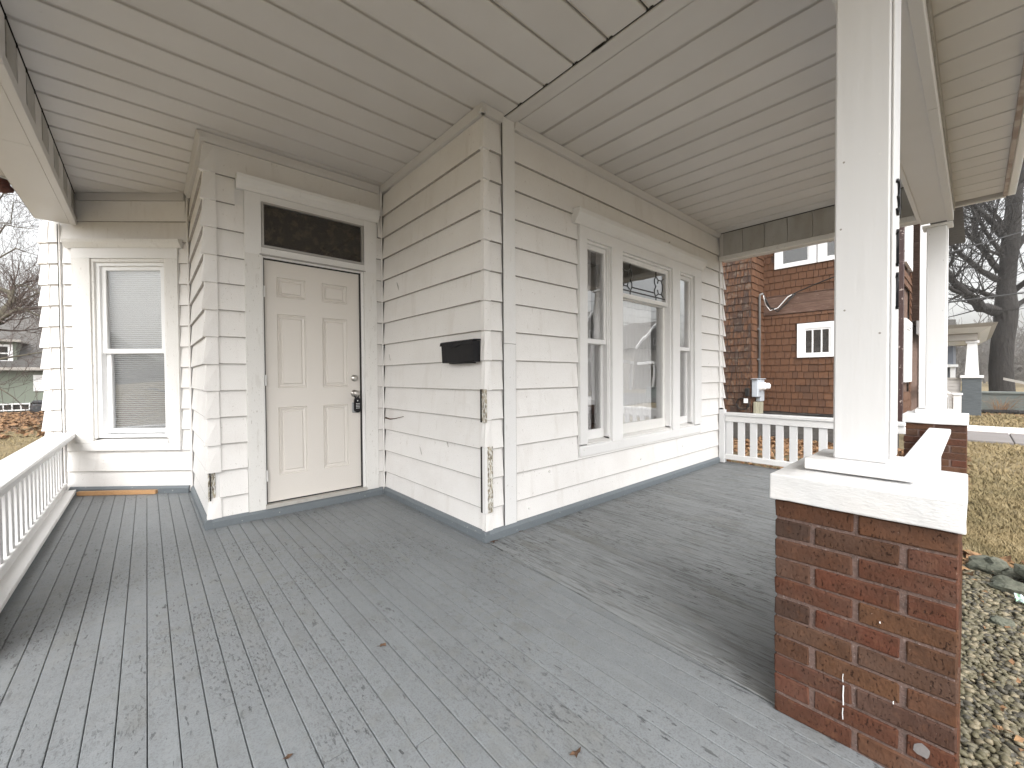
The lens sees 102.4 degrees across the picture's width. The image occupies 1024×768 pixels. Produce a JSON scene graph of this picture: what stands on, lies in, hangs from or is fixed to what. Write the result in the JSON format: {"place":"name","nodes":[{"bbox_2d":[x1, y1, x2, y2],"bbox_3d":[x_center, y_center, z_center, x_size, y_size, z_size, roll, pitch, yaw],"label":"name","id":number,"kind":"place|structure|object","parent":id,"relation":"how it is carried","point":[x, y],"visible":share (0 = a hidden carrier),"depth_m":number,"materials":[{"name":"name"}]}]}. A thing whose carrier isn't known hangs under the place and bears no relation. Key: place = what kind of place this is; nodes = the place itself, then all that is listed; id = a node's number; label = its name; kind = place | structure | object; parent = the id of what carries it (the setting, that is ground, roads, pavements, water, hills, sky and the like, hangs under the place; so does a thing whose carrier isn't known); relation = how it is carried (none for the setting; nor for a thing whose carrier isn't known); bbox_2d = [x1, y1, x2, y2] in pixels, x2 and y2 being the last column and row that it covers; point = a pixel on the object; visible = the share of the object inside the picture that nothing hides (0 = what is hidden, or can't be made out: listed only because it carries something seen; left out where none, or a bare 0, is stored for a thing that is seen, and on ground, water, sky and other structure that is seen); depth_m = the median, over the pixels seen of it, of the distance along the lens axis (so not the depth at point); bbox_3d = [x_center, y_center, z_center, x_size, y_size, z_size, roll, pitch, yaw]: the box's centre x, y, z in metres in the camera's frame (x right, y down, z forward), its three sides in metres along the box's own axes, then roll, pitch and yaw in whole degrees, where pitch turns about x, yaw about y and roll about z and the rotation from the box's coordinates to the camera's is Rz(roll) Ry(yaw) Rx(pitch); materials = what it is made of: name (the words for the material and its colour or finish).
{"place":"outdoors","nodes":[
{"label":"outdoors","id":0,"kind":"place"},
{"bbox_2d":[0,423,43,458],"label":"dead grass","id":1,"kind":"structure","parent":0,"point":[18,435],"depth_m":10.06,"materials":[{"name":"plant"}]},
{"bbox_2d":[0,382,1023,560],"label":"ground","id":2,"kind":"structure","parent":0,"point":[1018,386],"depth_m":7.98,"materials":[{"name":"brown plant"}]},
{"bbox_2d":[0,260,31,350],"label":"bare tree","id":3,"kind":"object","parent":2,"relation":"on","point":[13,314],"visible":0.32,"depth_m":18.43,"materials":[{"name":"grey plant"}]},
{"bbox_2d":[0,222,40,317],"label":"bare tree","id":4,"kind":"object","parent":2,"relation":"on","point":[17,280],"visible":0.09,"depth_m":25.62,"materials":[{"name":"grey plant"}]},
{"bbox_2d":[2,235,40,317],"bbox_3d":[-29.655,-4.564,29.118,12.339,11.550,11.194,0,1,24],"label":"bare tree","id":5,"kind":"object","parent":2,"relation":"on","point":[24,280],"depth_m":26.81,"materials":[{"name":"grey plant"}]},
{"bbox_2d":[0,317,43,403],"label":"green house","id":6,"kind":"structure","parent":2,"relation":"on","point":[28,395],"depth_m":19.79,"materials":[{"name":"green"}]},
{"bbox_2d":[0,403,31,411],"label":"porch skirting","id":7,"kind":"object","parent":6,"relation":"attached to","point":[15,406],"visible":0.61,"depth_m":19.47,"materials":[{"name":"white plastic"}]},
{"bbox_2d":[33,375,43,390],"bbox_3d":[-22.846,-0.051,20.118,0.740,0.780,0.070,-1,1,-42],"label":"window","id":8,"kind":"structure","parent":6,"relation":"in","point":[37,385],"depth_m":19.94,"materials":[{"name":"white plastic"}]},
{"bbox_2d":[0,190,44,434],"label":"bare tree","id":9,"kind":"object","parent":2,"relation":"on","point":[8,308],"visible":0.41,"depth_m":12.81,"materials":[{"name":"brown plant"}]},
{"bbox_2d":[0,411,44,438],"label":"leaf litter","id":10,"kind":"object","parent":2,"relation":"on","point":[6,421],"visible":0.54,"depth_m":13.85,"materials":[{"name":"brown plant"}]},
{"bbox_2d":[30,400,43,411],"bbox_3d":[-21.828,1.034,19.141,0.750,0.570,0.500,-1,1,-42],"label":"covered grill","id":11,"kind":"object","parent":2,"relation":"on","point":[36,408],"visible":0.29,"depth_m":18.86,"materials":[{"name":"grey fabric"}]},
{"bbox_2d":[37,102,725,542],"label":"white house","id":12,"kind":"structure","parent":2,"relation":"on","point":[231,332],"depth_m":3.64,"materials":[{"name":"paint"}]},
{"bbox_2d":[60,238,183,450],"bbox_3d":[-3.857,-0.391,4.173,1.125,2.110,0.226,0,1,-2],"label":"sash window","id":13,"kind":"structure","parent":12,"relation":"in","point":[126,292],"depth_m":4.14,"materials":[{"name":"paint"}]},
{"bbox_2d":[235,172,379,511],"bbox_3d":[-1.757,-0.317,3.662,1.155,2.679,0.210,-1,1,-42],"label":"front door","id":14,"kind":"structure","parent":12,"relation":"in","point":[311,321],"depth_m":3.62,"materials":[{"name":"paint"}]},
{"bbox_2d":[352,396,360,412],"bbox_3d":[-1.468,0.170,3.877,0.067,0.199,0.051,-1,1,-42],"label":"key lockbox","id":15,"kind":"object","parent":14,"relation":"hanging from","point":[356,405],"visible":1,"depth_m":3.86,"materials":[{"name":"black metal"}]},
{"bbox_2d":[261,201,363,264],"bbox_3d":[-1.729,-1.307,3.633,0.850,0.400,0.034,-1,1,-42],"label":"transom window","id":16,"kind":"structure","parent":12,"relation":"in","point":[282,228],"depth_m":3.60,"materials":[{"name":"glass"}]},
{"bbox_2d":[0,0,903,266],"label":"porch roof","id":17,"kind":"structure","parent":12,"relation":"on","point":[593,259],"depth_m":3.00,"materials":[{"name":"wood"}]},
{"bbox_2d":[0,0,902,232],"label":"porch ceiling","id":18,"kind":"structure","parent":17,"relation":"attached to","point":[718,116],"depth_m":2.61,"materials":[{"name":"paint"}]},
{"bbox_2d":[0,0,1023,215],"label":"eave soffit","id":19,"kind":"structure","parent":17,"relation":"attached to","point":[980,47],"depth_m":2.38,"materials":[{"name":"paint"}]},
{"bbox_2d":[0,177,13,192],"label":"eave floodlight","id":20,"kind":"object","parent":19,"relation":"attached to","point":[5,187],"visible":0.95,"depth_m":3.32,"materials":[{"name":"metal"}]},
{"bbox_2d":[440,339,480,363],"bbox_3d":[-0.383,-0.232,2.994,0.072,0.168,0.421,-1,1,-42],"label":"mailbox","id":21,"kind":"object","parent":12,"relation":"attached to","point":[467,351],"visible":1,"depth_m":2.94,"materials":[{"name":"black metal"}]},
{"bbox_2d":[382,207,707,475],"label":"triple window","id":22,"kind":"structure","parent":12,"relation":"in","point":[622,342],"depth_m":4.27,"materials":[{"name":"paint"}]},
{"bbox_2d":[719,188,919,262],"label":"porch beam","id":23,"kind":"structure","parent":12,"relation":"attached to","point":[815,227],"depth_m":4.84,"materials":[{"name":"paint"}]},
{"bbox_2d":[0,461,883,767],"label":"porch floor","id":24,"kind":"structure","parent":2,"relation":"on","point":[636,629],"depth_m":1.79,"materials":[{"name":"paint"}]},
{"bbox_2d":[0,433,75,612],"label":"porch railing","id":25,"kind":"object","parent":24,"relation":"on","point":[36,497],"visible":1,"depth_m":2.78,"materials":[{"name":"paint"}]},
{"bbox_2d":[76,489,157,495],"bbox_3d":[-3.919,1.079,4.089,0.731,0.037,0.040,0,1,-4],"label":"wood offcut","id":26,"kind":"object","parent":24,"relation":"on","point":[111,492],"visible":1,"depth_m":4.07,"materials":[{"name":"orange wood"}]},
{"bbox_2d":[570,747,580,757],"bbox_3d":[0.192,1.113,1.242,0.025,0.012,0.043,0,1,29],"label":"dry leaf","id":27,"kind":"object","parent":24,"relation":"on","point":[576,752],"visible":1,"depth_m":1.24,"materials":[{"name":"brown plant"}]},
{"bbox_2d":[719,408,905,466],"bbox_3d":[3.358,0.679,4.806,0.090,0.716,1.800,-1,1,-42],"label":"porch railing","id":28,"kind":"object","parent":24,"relation":"on","point":[780,422],"visible":0.67,"depth_m":5.02,"materials":[{"name":"paint"}]},
{"bbox_2d":[904,428,950,469],"bbox_3d":[2.732,0.742,2.732,3.666,0.575,0.150,-1,1,-42],"label":"porch railing","id":29,"kind":"object","parent":24,"relation":"on","point":[928,447],"visible":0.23,"depth_m":2.95,"materials":[{"name":"paint"}]},
{"bbox_2d":[722,207,965,448],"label":"brown house","id":30,"kind":"structure","parent":2,"relation":"on","point":[797,351],"depth_m":9.32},
{"bbox_2d":[736,388,749,409],"bbox_3d":[5.269,0.342,9.401,0.060,0.500,0.284,-1,1,-42],"label":"cable coil","id":31,"kind":"object","parent":30,"relation":"attached to","point":[747,391],"visible":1,"depth_m":9.32,"materials":[{"name":"black plastic"}]},
{"bbox_2d":[752,293,770,413],"bbox_3d":[5.669,-0.702,9.347,0.580,2.784,0.256,-1,1,-42],"label":"electric meter box","id":32,"kind":"object","parent":30,"relation":"attached to","point":[759,385],"visible":0.94,"depth_m":9.43,"materials":[{"name":"metal"}]},
{"bbox_2d":[763,276,833,311],"bbox_3d":[6.617,-2.032,8.747,0.340,0.756,2.233,-1,1,-42],"label":"service drop","id":33,"kind":"object","parent":32,"relation":"attached to","point":[767,303],"visible":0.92,"depth_m":9.41,"materials":[{"name":"white plastic"}]},
{"bbox_2d":[774,245,816,269],"bbox_3d":[6.407,-3.235,9.307,0.050,1.140,0.805,-1,1,-42],"label":"window","id":34,"kind":"structure","parent":30,"relation":"in","point":[804,255],"depth_m":9.31,"materials":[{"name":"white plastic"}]},
{"bbox_2d":[763,411,833,417],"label":"foundation cables","id":35,"kind":"object","parent":30,"relation":"attached to","point":[798,414],"visible":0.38,"depth_m":9.27,"materials":[{"name":"black rubber"}]},
{"bbox_2d":[797,321,833,357],"bbox_3d":[6.699,-0.972,9.032,0.050,0.760,0.730,-1,1,-42],"label":"window","id":36,"kind":"structure","parent":30,"relation":"in","point":[816,339],"depth_m":9.06,"materials":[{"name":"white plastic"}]},
{"bbox_2d":[817,241,834,261],"bbox_3d":[6.956,-3.228,8.688,0.050,1.140,0.810,-1,1,-42],"label":"window","id":37,"kind":"structure","parent":30,"relation":"in","point":[826,251],"depth_m":8.88,"materials":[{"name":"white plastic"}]},
{"bbox_2d":[903,318,911,381],"bbox_3d":[8.253,-0.685,8.584,1.230,1.280,0.050,-1,1,-42],"label":"window","id":38,"kind":"structure","parent":30,"relation":"in","point":[907,370],"depth_m":8.66,"materials":[{"name":"white plastic"}]},
{"bbox_2d":[904,225,912,271],"bbox_3d":[8.237,-3.144,8.543,1.230,1.420,0.050,-1,1,-42],"label":"window","id":39,"kind":"structure","parent":30,"relation":"in","point":[908,261],"depth_m":8.68,"materials":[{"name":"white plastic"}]},
{"bbox_2d":[948,292,1023,302],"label":"overhead wire","id":40,"kind":"object","parent":30,"relation":"attached to","point":[985,297],"visible":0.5,"depth_m":10.30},
{"bbox_2d":[949,231,1023,253],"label":"overhead wire","id":41,"kind":"object","parent":30,"relation":"attached to","point":[985,242],"visible":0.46,"depth_m":10.30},
{"bbox_2d":[963,202,1022,211],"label":"overhead wire","id":42,"kind":"object","parent":30,"relation":"attached to","point":[994,206],"visible":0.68,"depth_m":17.82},
{"bbox_2d":[726,435,971,506],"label":"leaf litter","id":43,"kind":"object","parent":2,"relation":"on","point":[815,447],"visible":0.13,"depth_m":8.14,"materials":[{"name":"brown plant"}]},
{"bbox_2d":[770,455,967,767],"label":"brick pier","id":44,"kind":"structure","parent":2,"relation":"on","point":[868,616],"depth_m":1.22,"materials":[{"name":"brick"}]},
{"bbox_2d":[804,0,922,482],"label":"porch post","id":45,"kind":"object","parent":44,"relation":"on","point":[867,173],"visible":1,"depth_m":1.32,"materials":[{"name":"paint"}]},
{"bbox_2d":[832,0,954,224],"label":"porch beam","id":46,"kind":"structure","parent":45,"relation":"on","point":[926,174],"depth_m":2.45,"materials":[{"name":"paint"}]},
{"bbox_2d":[902,411,968,473],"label":"brick pier","id":47,"kind":"structure","parent":2,"relation":"on","point":[954,453],"depth_m":3.91,"materials":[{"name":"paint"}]},
{"bbox_2d":[915,221,954,413],"bbox_3d":[4.227,-0.640,4.099,0.270,1.856,0.270,-1,1,-42],"label":"porch post","id":48,"kind":"object","parent":47,"relation":"on","point":[937,256],"visible":1,"depth_m":4.05,"materials":[{"name":"paint"}]},
{"bbox_2d":[912,319,997,415],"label":"grey porch house","id":49,"kind":"structure","parent":2,"relation":"on","point":[972,336],"depth_m":14.69,"materials":[{"name":"stone"}]},
{"bbox_2d":[947,391,962,412],"bbox_3d":[13.647,0.578,12.926,0.260,1.220,0.700,-1,1,-42],"label":"stair railing","id":50,"kind":"object","parent":2,"relation":"on","point":[956,402],"visible":0.33,"depth_m":12.70,"materials":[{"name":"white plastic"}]},
{"bbox_2d":[947,345,966,379],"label":"blue house","id":51,"kind":"structure","parent":2,"relation":"on","point":[952,365],"depth_m":23.79,"materials":[{"name":"grey"}]},
{"bbox_2d":[948,159,1023,391],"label":"bare tree","id":52,"kind":"object","parent":2,"relation":"on","point":[1003,311],"visible":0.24,"depth_m":19.67,"materials":[{"name":"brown plant"}]},
{"bbox_2d":[948,302,1023,382],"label":"wood","id":53,"kind":"object","parent":2,"relation":"on","point":[1018,362],"visible":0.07,"depth_m":51.76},
{"bbox_2d":[959,571,1023,767],"bbox_3d":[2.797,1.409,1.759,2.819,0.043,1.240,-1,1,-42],"label":"gravel","id":54,"kind":"structure","parent":2,"relation":"on","point":[985,723],"depth_m":2.00,"materials":[{"name":"gravel"}]},
{"bbox_2d":[972,579,1023,764],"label":"leaf litter","id":55,"kind":"object","parent":54,"relation":"on","point":[1017,737],"visible":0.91,"depth_m":1.75,"materials":[{"name":"brown plant"}]},
{"bbox_2d":[986,615,1015,627],"bbox_3d":[2.850,1.407,2.393,0.144,0.100,0.128,-1,1,-21],"label":"edging rock","id":56,"kind":"object","parent":54,"relation":"on","point":[999,620],"visible":0.6,"depth_m":2.38,"materials":[{"name":"grey stone"}]},
{"bbox_2d":[987,575,1023,596],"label":"edging rock","id":57,"kind":"object","parent":54,"relation":"on","point":[1003,583],"visible":0.67,"depth_m":2.75,"materials":[{"name":"grey stone"}]},
{"bbox_2d":[1013,563,1023,580],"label":"edging rock","id":58,"kind":"object","parent":54,"relation":"on","point":[1018,569],"visible":1,"depth_m":2.82,"materials":[{"name":"grey stone"}]},
{"bbox_2d":[1014,593,1023,602],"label":"plastic wrapper","id":59,"kind":"object","parent":54,"relation":"on","point":[1019,598],"visible":1,"depth_m":2.60,"materials":[{"name":"white plastic"}]},
{"bbox_2d":[961,391,1023,409],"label":"garden wall","id":60,"kind":"structure","parent":2,"relation":"on","point":[1003,396],"depth_m":15.87,"materials":[{"name":"grey concrete"}]},
{"bbox_2d":[962,412,1023,582],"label":"leaf litter","id":61,"kind":"object","parent":2,"relation":"on","point":[1007,559],"visible":0.28,"depth_m":3.21,"materials":[{"name":"brown plant"}]},
{"bbox_2d":[965,555,1020,580],"bbox_3d":[3.557,1.360,3.032,0.286,0.180,0.279,-1,1,-23],"label":"edging rock","id":62,"kind":"object","parent":2,"relation":"on","point":[995,566],"visible":0.68,"depth_m":2.99,"materials":[{"name":"grey stone"}]},
{"bbox_2d":[967,425,1023,433],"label":"kerb","id":63,"kind":"structure","parent":2,"relation":"on","point":[1008,430],"depth_m":10.26,"materials":[{"name":"white paint"}]},
{"bbox_2d":[967,431,1023,444],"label":"front walk","id":64,"kind":"structure","parent":2,"relation":"on","point":[993,437],"depth_m":9.27,"materials":[{"name":"concrete"}]},
{"bbox_2d":[981,409,1023,414],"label":"fallen log","id":65,"kind":"object","parent":2,"relation":"on","point":[1016,412],"visible":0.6,"depth_m":15.10,"materials":[{"name":"plant"}]},
{"bbox_2d":[985,396,1022,409],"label":"dry shrub","id":66,"kind":"object","parent":2,"relation":"on","point":[1001,408],"visible":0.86,"depth_m":15.39,"materials":[{"name":"brown plant"}]},
{"bbox_2d":[1003,378,1023,383],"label":"slanted handrail","id":67,"kind":"object","parent":2,"relation":"on","point":[1012,380],"visible":1,"depth_m":16.34,"materials":[{"name":"white wood"}]},
{"bbox_2d":[0,185,1023,355],"label":"sky","id":68,"kind":"structure","parent":0,"point":[967,318],"materials":[{"name":"white"}]},
{"bbox_2d":[956,355,1023,381],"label":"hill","id":69,"kind":"structure","parent":0,"point":[986,378],"depth_m":78.62,"materials":[{"name":"brown plant"}]},
{"bbox_2d":[961,410,1023,497],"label":"dead grass","id":70,"kind":"structure","parent":0,"point":[994,421],"depth_m":7.32,"materials":[{"name":"plant"}]},
{"bbox_2d":[962,467,1023,567],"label":"dead grass","id":71,"kind":"structure","parent":0,"point":[998,537],"depth_m":4.06,"materials":[{"name":"plant"}]},
{"bbox_3d":[-2.386,-0.620,1.536,0.270,1.834,0.270,-1,1,-42],"label":"porch post","id":72,"kind":"object","parent":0,"visible":0},
{"bbox_2d":[0,6,76,224],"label":"porch beam","id":73,"kind":"structure","parent":72,"relation":"on","point":[32,169],"depth_m":2.81,"materials":[{"name":"paint"}]}
]}

